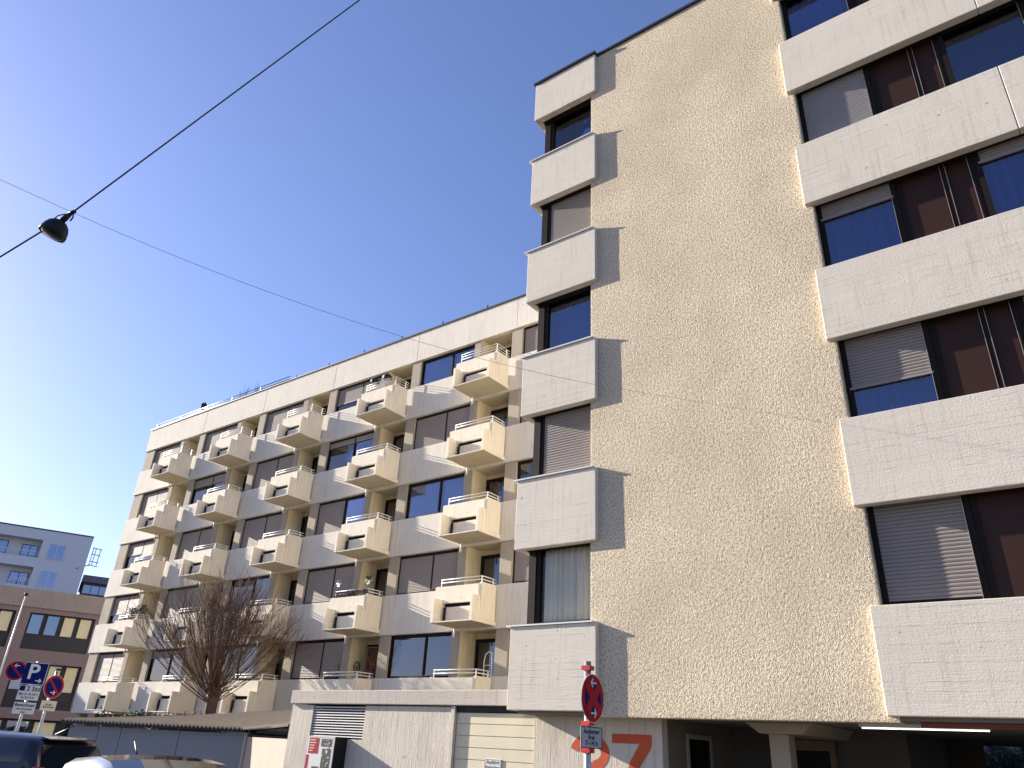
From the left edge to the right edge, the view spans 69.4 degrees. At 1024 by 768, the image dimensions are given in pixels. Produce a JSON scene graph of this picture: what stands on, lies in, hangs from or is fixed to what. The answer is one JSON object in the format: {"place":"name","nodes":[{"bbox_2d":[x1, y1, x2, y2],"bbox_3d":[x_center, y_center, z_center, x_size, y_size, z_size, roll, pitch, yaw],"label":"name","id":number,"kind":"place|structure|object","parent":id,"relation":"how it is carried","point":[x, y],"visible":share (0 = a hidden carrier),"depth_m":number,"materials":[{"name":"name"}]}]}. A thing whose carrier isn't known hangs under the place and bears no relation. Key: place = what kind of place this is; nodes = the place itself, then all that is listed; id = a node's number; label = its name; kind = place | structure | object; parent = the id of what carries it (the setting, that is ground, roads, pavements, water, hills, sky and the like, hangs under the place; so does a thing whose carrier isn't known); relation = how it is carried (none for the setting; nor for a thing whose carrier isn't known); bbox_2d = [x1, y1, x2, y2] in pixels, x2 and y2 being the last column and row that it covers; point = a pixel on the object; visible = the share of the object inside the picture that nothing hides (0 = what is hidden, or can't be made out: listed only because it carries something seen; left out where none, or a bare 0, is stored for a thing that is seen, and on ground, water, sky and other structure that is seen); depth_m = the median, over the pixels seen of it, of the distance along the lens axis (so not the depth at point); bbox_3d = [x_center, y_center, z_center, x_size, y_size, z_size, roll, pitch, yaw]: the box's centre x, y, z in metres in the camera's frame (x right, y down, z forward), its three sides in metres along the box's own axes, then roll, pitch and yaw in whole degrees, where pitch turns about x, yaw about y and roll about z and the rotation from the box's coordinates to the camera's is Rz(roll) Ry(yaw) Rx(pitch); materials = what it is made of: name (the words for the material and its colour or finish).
{"place":"outdoors","nodes":[
{"label":"outdoors","id":0,"kind":"place"},
{"bbox_2d":[0,0,693,593],"label":"sky","id":1,"kind":"structure","parent":0,"point":[377,174],"materials":[{"name":"blue"}]},
{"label":"pavement","id":2,"kind":"structure","parent":0,"visible":0},
{"bbox_2d":[0,593,28,674],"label":"flagpole","id":3,"kind":"object","parent":2,"relation":"on","point":[26,594],"visible":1,"depth_m":21.64,"materials":[{"name":"white metal"}]},
{"bbox_2d":[5,661,48,731],"bbox_3d":[-10.514,7.308,15.356,0.780,2.950,0.088,18,-30,-27],"label":"traffic sign","id":4,"kind":"object","parent":2,"relation":"on","point":[32,674],"visible":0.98,"depth_m":15.80,"materials":[{"name":"metal"}]},
{"bbox_2d":[37,668,63,733],"bbox_3d":[-10.041,7.522,15.613,0.120,2.840,0.470,-9,-29,23],"label":"traffic sign","id":5,"kind":"object","parent":2,"relation":"on","point":[53,686],"visible":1,"depth_m":15.98,"materials":[{"name":"metal"}]},
{"bbox_2d":[93,706,226,732],"bbox_3d":[-12.139,12.261,24.971,6.754,2.404,1.496,-16,-32,33],"label":"hedge","id":6,"kind":"object","parent":2,"relation":"on","point":[104,714],"visible":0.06,"depth_m":25.68,"materials":[{"name":"green plant"}]},
{"bbox_2d":[60,710,291,767],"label":"shed","id":7,"kind":"structure","parent":2,"relation":"on","point":[261,742],"depth_m":19.83,"materials":[{"name":"metal"}]},
{"bbox_2d":[118,561,308,731],"bbox_3d":[-11.142,10.288,26.838,6.016,7.692,6.878,-16,-32,33],"label":"bare tree","id":8,"kind":"object","parent":2,"relation":"on","point":[213,689],"visible":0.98,"depth_m":26.81,"materials":[{"name":"brown plant"}]},
{"bbox_2d":[283,690,668,767],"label":"garage","id":9,"kind":"structure","parent":2,"relation":"on","point":[426,728],"depth_m":14.09,"materials":[{"name":"concrete"}]},
{"bbox_2d":[303,735,347,767],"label":"vending machine","id":10,"kind":"object","parent":9,"relation":"attached to","point":[325,752],"visible":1,"depth_m":15.38,"materials":[{"name":"metal"}]},
{"bbox_2d":[484,759,501,767],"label":"notice sign","id":11,"kind":"object","parent":9,"relation":"attached to","point":[492,763],"visible":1,"depth_m":13.33,"materials":[{"name":"white plastic"}]},
{"bbox_2d":[454,712,534,767],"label":"garage door","id":12,"kind":"structure","parent":9,"relation":"in","point":[506,737],"depth_m":13.53,"materials":[{"name":"white metal"}]},
{"bbox_2d":[506,0,1023,767],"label":"apartment building","id":13,"kind":"structure","parent":2,"relation":"on","point":[774,260],"depth_m":12.55,"materials":[{"name":"beige roughcast plaster"},{"name":"white concrete"},{"name":"glass"}]},
{"bbox_2d":[2,180,594,384],"bbox_3d":[-4.317,-2.098,12.671,13.108,1.645,0.006,13,-28,-20],"label":"span wire","id":14,"kind":"object","parent":13,"relation":"attached to","point":[284,297],"visible":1,"depth_m":12.58,"materials":[{"name":"black metal"}]},
{"bbox_2d":[0,0,359,257],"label":"power cable","id":15,"kind":"object","parent":14,"relation":"attached to","point":[107,186],"visible":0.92,"depth_m":13.00,"materials":[{"name":"black plastic"}]},
{"bbox_2d":[38,210,75,242],"bbox_3d":[-7.137,-2.517,11.589,0.417,0.544,0.402,-16,-32,33],"label":"street lamp","id":16,"kind":"object","parent":15,"relation":"hanging from","point":[55,229],"visible":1,"depth_m":11.46,"materials":[{"name":"metal"}]},
{"bbox_2d":[527,545,590,623],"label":"window","id":17,"kind":"structure","parent":13,"relation":"in","point":[559,581],"depth_m":13.72,"materials":[{"name":"white glass"}]},
{"bbox_2d":[532,406,590,476],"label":"window","id":18,"kind":"structure","parent":13,"relation":"in","point":[562,441],"depth_m":14.88,"materials":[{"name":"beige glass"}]},
{"bbox_2d":[537,297,590,351],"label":"window","id":19,"kind":"structure","parent":13,"relation":"in","point":[572,322],"depth_m":16.42,"materials":[{"name":"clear glass"}]},
{"bbox_2d":[541,188,590,245],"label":"window","id":20,"kind":"structure","parent":13,"relation":"in","point":[568,216],"depth_m":17.41,"materials":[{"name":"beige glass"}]},
{"bbox_2d":[545,104,590,153],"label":"window","id":21,"kind":"structure","parent":13,"relation":"in","point":[577,124],"depth_m":18.73,"materials":[{"name":"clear glass"}]},
{"bbox_2d":[686,734,713,767],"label":"window","id":22,"kind":"structure","parent":13,"relation":"in","point":[699,749],"depth_m":12.62,"materials":[{"name":"glass"}]},
{"bbox_2d":[781,0,852,39],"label":"window","id":23,"kind":"structure","parent":13,"relation":"in","point":[805,15],"depth_m":15.47,"materials":[{"name":"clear glass"}]},
{"bbox_2d":[795,740,838,767],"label":"door","id":24,"kind":"structure","parent":13,"relation":"in","point":[809,753],"depth_m":12.80,"materials":[{"name":"brown wood"}]},
{"bbox_2d":[797,67,877,142],"bbox_3d":[6.157,-5.244,14.042,1.298,1.570,0.092,-16,-32,33],"label":"window","id":25,"kind":"structure","parent":13,"relation":"in","point":[845,101],"depth_m":14.03,"materials":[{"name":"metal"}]},
{"bbox_2d":[816,181,907,265],"bbox_3d":[6.064,-2.711,12.850,1.298,1.570,0.236,-16,-32,33],"label":"window","id":26,"kind":"structure","parent":13,"relation":"in","point":[869,221],"depth_m":12.88,"materials":[{"name":"blue glass"}]},
{"bbox_2d":[888,398,893,408],"bbox_3d":[5.882,0.349,11.435,0.140,0.260,0.140,-16,-32,33],"label":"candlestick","id":27,"kind":"object","parent":13,"relation":"in","point":[891,401],"visible":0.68,"depth_m":11.44,"materials":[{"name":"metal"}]},
{"bbox_2d":[839,321,944,416],"bbox_3d":[5.930,-0.205,11.608,1.298,1.570,0.240,-16,-32,33],"label":"window","id":28,"kind":"structure","parent":13,"relation":"in","point":[898,364],"depth_m":11.56,"materials":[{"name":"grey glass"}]},
{"bbox_2d":[867,494,990,604],"bbox_3d":[5.751,2.272,10.312,1.298,1.570,0.092,-16,-32,33],"label":"window","id":29,"kind":"structure","parent":13,"relation":"in","point":[928,550],"depth_m":10.25,"materials":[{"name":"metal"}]},
{"bbox_2d":[936,0,1023,84],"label":"window","id":30,"kind":"structure","parent":13,"relation":"in","point":[1019,4],"depth_m":12.91,"materials":[{"name":"brown glass"}]},
{"bbox_2d":[972,136,1023,216],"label":"window","id":31,"kind":"structure","parent":13,"relation":"in","point":[999,168],"depth_m":11.74,"materials":[{"name":"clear glass"}]},
{"bbox_2d":[1015,297,1023,326],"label":"window","id":32,"kind":"structure","parent":13,"relation":"in","point":[1019,301],"depth_m":10.73,"materials":[{"name":"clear glass"}]},
{"label":"ground","id":33,"kind":"structure","parent":0,"visible":0},
{"bbox_2d":[0,522,101,593],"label":"apartment building","id":34,"kind":"structure","parent":33,"relation":"on","point":[42,559],"depth_m":80.18,"materials":[{"name":"paint"}]},
{"bbox_2d":[7,571,28,584],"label":"window","id":35,"kind":"structure","parent":34,"relation":"in","point":[10,571],"depth_m":79.51,"materials":[{"name":"blue glass"}]},
{"bbox_2d":[36,570,57,587],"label":"window","id":36,"kind":"structure","parent":34,"relation":"in","point":[41,570],"depth_m":79.38,"materials":[{"name":"glass"}]},
{"bbox_2d":[45,544,66,560],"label":"window","id":37,"kind":"structure","parent":34,"relation":"in","point":[50,544],"depth_m":80.61,"materials":[{"name":"glass"}]},
{"bbox_2d":[0,585,104,736],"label":"office building","id":38,"kind":"structure","parent":33,"relation":"on","point":[53,629],"depth_m":50.52,"materials":[{"name":"concrete"}]},
{"bbox_2d":[0,609,13,631],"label":"window","id":39,"kind":"structure","parent":38,"relation":"in","point":[6,616],"depth_m":50.04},
{"bbox_2d":[4,719,30,731],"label":"window","id":40,"kind":"structure","parent":38,"relation":"in","point":[7,719],"depth_m":48.40,"materials":[{"name":"grey glass"}]},
{"bbox_2d":[25,613,44,634],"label":"window","id":41,"kind":"structure","parent":38,"relation":"in","point":[31,613],"depth_m":50.75,"materials":[{"name":"blue glass"}]},
{"bbox_2d":[31,721,56,734],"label":"window","id":42,"kind":"structure","parent":38,"relation":"in","point":[48,728],"depth_m":49.07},
{"bbox_2d":[42,615,60,636],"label":"window","id":43,"kind":"structure","parent":38,"relation":"in","point":[48,615],"depth_m":51.16,"materials":[{"name":"blue glass"}]},
{"bbox_2d":[44,665,62,683],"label":"window","id":44,"kind":"structure","parent":38,"relation":"in","point":[51,672],"depth_m":50.35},
{"bbox_2d":[58,617,76,638],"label":"window","id":45,"kind":"structure","parent":38,"relation":"in","point":[68,625],"depth_m":51.67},
{"bbox_2d":[61,666,78,693],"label":"window","id":46,"kind":"structure","parent":38,"relation":"in","point":[70,674],"depth_m":50.67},
{"bbox_2d":[74,618,92,639],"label":"window","id":47,"kind":"structure","parent":38,"relation":"in","point":[84,627],"depth_m":52.11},
{"bbox_2d":[78,575,108,597],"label":"penthouse building","id":48,"kind":"structure","parent":38,"relation":"on","point":[95,586],"depth_m":82.82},
{"bbox_2d":[81,584,106,595],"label":"window","id":49,"kind":"structure","parent":48,"relation":"in","point":[83,584],"depth_m":82.72,"materials":[{"name":"blue glass"}]},
{"bbox_2d":[71,294,538,733],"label":"apartment building","id":50,"kind":"structure","parent":33,"relation":"on","point":[309,489],"depth_m":29.86,"materials":[{"name":"white concrete"}]},
{"bbox_2d":[92,652,124,682],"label":"window","id":51,"kind":"structure","parent":50,"relation":"in","point":[109,664],"depth_m":36.56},
{"bbox_2d":[108,593,140,623],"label":"window","id":52,"kind":"structure","parent":50,"relation":"in","point":[115,613],"depth_m":37.93,"materials":[{"name":"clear glass"}]},
{"bbox_2d":[127,608,136,619],"bbox_3d":[-18.477,11.220,35.983,0.497,0.683,0.524,-16,-32,33],"label":"potted plant","id":53,"kind":"object","parent":50,"relation":"on","point":[132,612],"visible":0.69,"depth_m":35.92,"materials":[{"name":"green plant"}]},
{"bbox_2d":[124,538,155,568],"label":"window","id":54,"kind":"structure","parent":50,"relation":"in","point":[143,548],"depth_m":39.16,"materials":[{"name":"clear glass"}]},
{"bbox_2d":[135,604,146,618],"bbox_3d":[-17.798,10.946,35.498,0.551,0.768,0.557,-16,-32,33],"label":"potted plant","id":55,"kind":"object","parent":50,"relation":"on","point":[140,608],"visible":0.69,"depth_m":35.48,"materials":[{"name":"green plant"}]},
{"bbox_2d":[138,488,168,516],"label":"window","id":56,"kind":"structure","parent":50,"relation":"in","point":[157,496],"depth_m":40.43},
{"bbox_2d":[146,649,183,681],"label":"window","id":57,"kind":"structure","parent":50,"relation":"in","point":[156,671],"depth_m":33.83,"materials":[{"name":"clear glass"}]},
{"bbox_2d":[152,442,180,466],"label":"window","id":58,"kind":"structure","parent":50,"relation":"in","point":[160,452],"depth_m":41.73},
{"bbox_2d":[162,585,199,617],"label":"window","id":59,"kind":"structure","parent":50,"relation":"in","point":[172,596],"depth_m":35.10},
{"bbox_2d":[176,526,213,559],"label":"window","id":60,"kind":"structure","parent":50,"relation":"in","point":[199,537],"depth_m":36.31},
{"bbox_2d":[198,402,206,411],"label":"potted conifer","id":61,"kind":"object","parent":50,"relation":"on","point":[203,404],"visible":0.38,"depth_m":42.05,"materials":[{"name":"green plant"}]},
{"bbox_2d":[190,472,226,503],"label":"window","id":62,"kind":"structure","parent":50,"relation":"in","point":[202,485],"depth_m":37.65,"materials":[{"name":"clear glass"}]},
{"bbox_2d":[203,423,237,452],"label":"window","id":63,"kind":"structure","parent":50,"relation":"in","point":[211,439],"depth_m":38.92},
{"bbox_2d":[229,531,234,549],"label":"door","id":64,"kind":"structure","parent":50,"relation":"in","point":[233,533],"depth_m":35.62,"materials":[{"name":"black glass"}]},
{"bbox_2d":[213,644,256,680],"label":"window","id":65,"kind":"structure","parent":50,"relation":"in","point":[253,655],"depth_m":30.46,"materials":[{"name":"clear glass"}]},
{"bbox_2d":[242,476,246,491],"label":"door","id":66,"kind":"structure","parent":50,"relation":"in","point":[245,478],"depth_m":36.90,"materials":[{"name":"black glass"}]},
{"bbox_2d":[227,575,269,610],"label":"window","id":67,"kind":"structure","parent":50,"relation":"in","point":[266,579],"depth_m":32.09,"materials":[{"name":"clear glass"}]},
{"bbox_2d":[240,512,282,547],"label":"window","id":68,"kind":"structure","parent":50,"relation":"in","point":[254,529],"depth_m":33.41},
{"bbox_2d":[252,453,293,488],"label":"window","id":69,"kind":"structure","parent":50,"relation":"in","point":[266,469],"depth_m":34.71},
{"bbox_2d":[275,649,284,679],"bbox_3d":[-9.248,11.942,29.721,0.980,2.440,0.065,-16,-32,33],"label":"door","id":70,"kind":"structure","parent":50,"relation":"in","point":[278,670],"depth_m":30.13,"materials":[{"name":"black glass"}]},
{"bbox_2d":[264,401,303,433],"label":"window","id":71,"kind":"structure","parent":50,"relation":"in","point":[274,418],"depth_m":36.01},
{"bbox_2d":[288,580,297,605],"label":"door","id":72,"kind":"structure","parent":50,"relation":"in","point":[293,586],"depth_m":31.46,"materials":[{"name":"black glass"}]},
{"bbox_2d":[300,516,308,536],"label":"door","id":73,"kind":"structure","parent":50,"relation":"in","point":[305,519],"depth_m":32.74,"materials":[{"name":"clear glass"}]},
{"bbox_2d":[312,457,318,473],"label":"door","id":74,"kind":"structure","parent":50,"relation":"in","point":[315,460],"depth_m":34.01,"materials":[{"name":"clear glass"}]},
{"bbox_2d":[290,639,344,679],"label":"window","id":75,"kind":"structure","parent":50,"relation":"in","point":[321,656],"depth_m":27.95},
{"bbox_2d":[322,405,327,415],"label":"door","id":76,"kind":"structure","parent":50,"relation":"in","point":[325,407],"depth_m":35.20,"materials":[{"name":"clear glass"}]},
{"bbox_2d":[303,563,354,603],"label":"window","id":77,"kind":"structure","parent":50,"relation":"in","point":[321,586],"depth_m":29.27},
{"bbox_2d":[315,494,364,534],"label":"window","id":78,"kind":"structure","parent":50,"relation":"in","point":[331,514],"depth_m":30.56,"materials":[{"name":"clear glass"}]},
{"bbox_2d":[326,431,373,470],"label":"window","id":79,"kind":"structure","parent":50,"relation":"in","point":[341,452],"depth_m":31.85,"materials":[{"name":"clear glass"}]},
{"bbox_2d":[334,589,367,597],"bbox_3d":[-5.844,7.610,26.892,1.802,0.286,0.111,-16,-32,33],"label":"flower net","id":80,"kind":"object","parent":50,"relation":"attached to","point":[341,593],"visible":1,"depth_m":26.96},
{"bbox_2d":[336,375,381,411],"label":"window","id":81,"kind":"structure","parent":50,"relation":"in","point":[348,396],"depth_m":33.15,"materials":[{"name":"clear glass"}]},
{"bbox_2d":[365,575,371,584],"bbox_3d":[-5.188,7.193,26.625,0.390,0.619,0.073,-16,-32,33],"label":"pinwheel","id":82,"kind":"object","parent":50,"relation":"attached to","point":[368,579],"visible":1,"depth_m":26.71,"materials":[{"name":"plastic"}]},
{"bbox_2d":[362,646,378,678],"bbox_3d":[-5.026,10.425,26.118,0.784,2.200,0.282,-16,-32,33],"label":"wooden trellis","id":83,"kind":"object","parent":50,"relation":"on","point":[367,657],"visible":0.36,"depth_m":26.50,"materials":[{"name":"brown wood"}]},
{"bbox_2d":[364,644,378,678],"bbox_3d":[-5.050,10.747,26.858,0.980,2.440,0.065,-16,-32,33],"label":"door","id":84,"kind":"structure","parent":50,"relation":"in","point":[372,654],"depth_m":27.27,"materials":[{"name":"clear glass"}]},
{"bbox_2d":[371,378,379,387],"bbox_3d":[-5.755,-0.039,31.055,0.380,0.480,0.380,-16,-32,33],"label":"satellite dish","id":85,"kind":"object","parent":50,"relation":"attached to","point":[374,381],"visible":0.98,"depth_m":30.96,"materials":[{"name":"plastic"}]},
{"bbox_2d":[374,568,387,596],"bbox_3d":[-4.915,8.242,28.102,0.980,2.440,0.065,-16,-32,33],"label":"door","id":86,"kind":"structure","parent":50,"relation":"in","point":[381,576],"depth_m":28.55,"materials":[{"name":"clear glass"}]},
{"bbox_2d":[383,373,391,383],"bbox_3d":[-5.168,-0.206,30.655,0.380,0.480,0.380,-16,-32,33],"label":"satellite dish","id":87,"kind":"object","parent":50,"relation":"attached to","point":[386,376],"visible":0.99,"depth_m":30.56,"materials":[{"name":"plastic"}]},
{"bbox_2d":[384,498,396,520],"bbox_3d":[-4.780,5.737,29.346,0.980,2.440,0.065,-16,-32,33],"label":"door","id":88,"kind":"structure","parent":50,"relation":"in","point":[390,506],"depth_m":29.81,"materials":[{"name":"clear glass"}]},
{"bbox_2d":[393,434,404,452],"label":"door","id":89,"kind":"structure","parent":50,"relation":"in","point":[398,442],"depth_m":31.09,"materials":[{"name":"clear glass"}]},
{"bbox_2d":[401,378,411,389],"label":"door","id":90,"kind":"structure","parent":50,"relation":"in","point":[409,380],"depth_m":32.24,"materials":[{"name":"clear glass"}]},
{"bbox_2d":[387,632,451,677],"bbox_3d":[-3.109,9.228,25.096,2.880,1.410,0.080,-16,-32,33],"label":"window","id":91,"kind":"structure","parent":50,"relation":"in","point":[416,655],"depth_m":25.11,"materials":[{"name":"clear glass"}]},
{"bbox_2d":[396,549,458,594],"bbox_3d":[-2.939,6.746,26.382,2.880,1.410,0.200,-16,-32,33],"label":"window","id":92,"kind":"structure","parent":50,"relation":"in","point":[418,573],"depth_m":26.35,"materials":[{"name":"grey glass"}]},
{"bbox_2d":[405,473,464,518],"bbox_3d":[-2.803,4.241,27.626,2.880,1.410,0.201,-16,-32,33],"label":"window","id":93,"kind":"structure","parent":50,"relation":"in","point":[426,500],"depth_m":27.82,"materials":[{"name":"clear glass"}]},
{"bbox_2d":[413,404,469,449],"bbox_3d":[-2.704,1.713,28.827,2.880,1.410,0.080,-16,-32,33],"label":"window","id":94,"kind":"structure","parent":50,"relation":"in","point":[432,429],"depth_m":28.91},
{"bbox_2d":[421,344,474,385],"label":"window","id":95,"kind":"structure","parent":50,"relation":"in","point":[438,370],"depth_m":30.38,"materials":[{"name":"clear glass"}]},
{"bbox_2d":[474,638,495,676],"bbox_3d":[-0.851,9.552,23.996,0.980,2.440,0.065,-16,-32,33],"label":"door","id":96,"kind":"structure","parent":50,"relation":"in","point":[483,646],"depth_m":24.37,"materials":[{"name":"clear glass"}]},
{"bbox_2d":[483,651,492,676],"bbox_3d":[-0.786,9.349,23.046,0.352,1.946,0.032,-16,-32,33],"label":"clothes rack","id":97,"kind":"object","parent":50,"relation":"on","point":[488,665],"visible":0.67,"depth_m":23.31,"materials":[{"name":"white metal"}]},
{"bbox_2d":[480,554,499,584],"bbox_3d":[-0.716,7.047,25.239,0.980,2.440,0.065,-16,-32,33],"label":"door","id":98,"kind":"structure","parent":50,"relation":"in","point":[490,564],"depth_m":25.63,"materials":[{"name":"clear glass"}]},
{"bbox_2d":[486,477,503,501],"bbox_3d":[-0.581,4.542,26.483,0.980,2.440,0.065,-16,-32,33],"label":"door","id":99,"kind":"structure","parent":50,"relation":"in","point":[495,486],"depth_m":26.89,"materials":[{"name":"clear glass"}]},
{"bbox_2d":[491,407,507,426],"bbox_3d":[-0.446,2.037,27.727,0.980,2.440,0.065,-16,-32,33],"label":"door","id":100,"kind":"structure","parent":50,"relation":"in","point":[502,413],"depth_m":28.14,"materials":[{"name":"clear glass"}]},
{"bbox_2d":[499,346,511,357],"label":"door","id":101,"kind":"structure","parent":50,"relation":"in","point":[509,348],"depth_m":29.27,"materials":[{"name":"black glass"}]},
{"bbox_2d":[512,541,528,582],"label":"window","id":102,"kind":"structure","parent":50,"relation":"in","point":[520,561],"depth_m":23.99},
{"bbox_2d":[520,390,526,422],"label":"window","id":103,"kind":"structure","parent":50,"relation":"in","point":[522,420],"depth_m":26.47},
{"bbox_2d":[516,459,532,498],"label":"window","id":104,"kind":"structure","parent":50,"relation":"in","point":[525,467],"depth_m":25.51,"materials":[{"name":"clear glass"}]},
{"bbox_2d":[523,323,537,353],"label":"window","id":105,"kind":"structure","parent":50,"relation":"in","point":[530,332],"depth_m":27.79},
{"bbox_2d":[984,746,1023,766],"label":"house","id":106,"kind":"structure","parent":33,"relation":"on","point":[1017,748],"depth_m":26.18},
{"bbox_2d":[985,746,1023,767],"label":"bush","id":107,"kind":"object","parent":33,"relation":"on","point":[1007,753],"visible":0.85,"depth_m":22.61,"materials":[{"name":"green plant"}]},
{"label":"road","id":108,"kind":"structure","parent":0,"visible":0},
{"bbox_2d":[0,725,100,767],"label":"parked car","id":109,"kind":"object","parent":108,"relation":"on","point":[25,750],"visible":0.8,"depth_m":11.41,"materials":[{"name":"black paint"}]},
{"bbox_2d":[63,741,227,767],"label":"parked car","id":110,"kind":"object","parent":108,"relation":"on","point":[132,761],"visible":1,"depth_m":7.33,"materials":[{"name":"silver metal"}]},
{"bbox_2d":[580,661,603,767],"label":"traffic sign","id":111,"kind":"object","parent":108,"relation":"on","point":[592,699],"visible":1,"depth_m":6.33,"materials":[{"name":"metal"}]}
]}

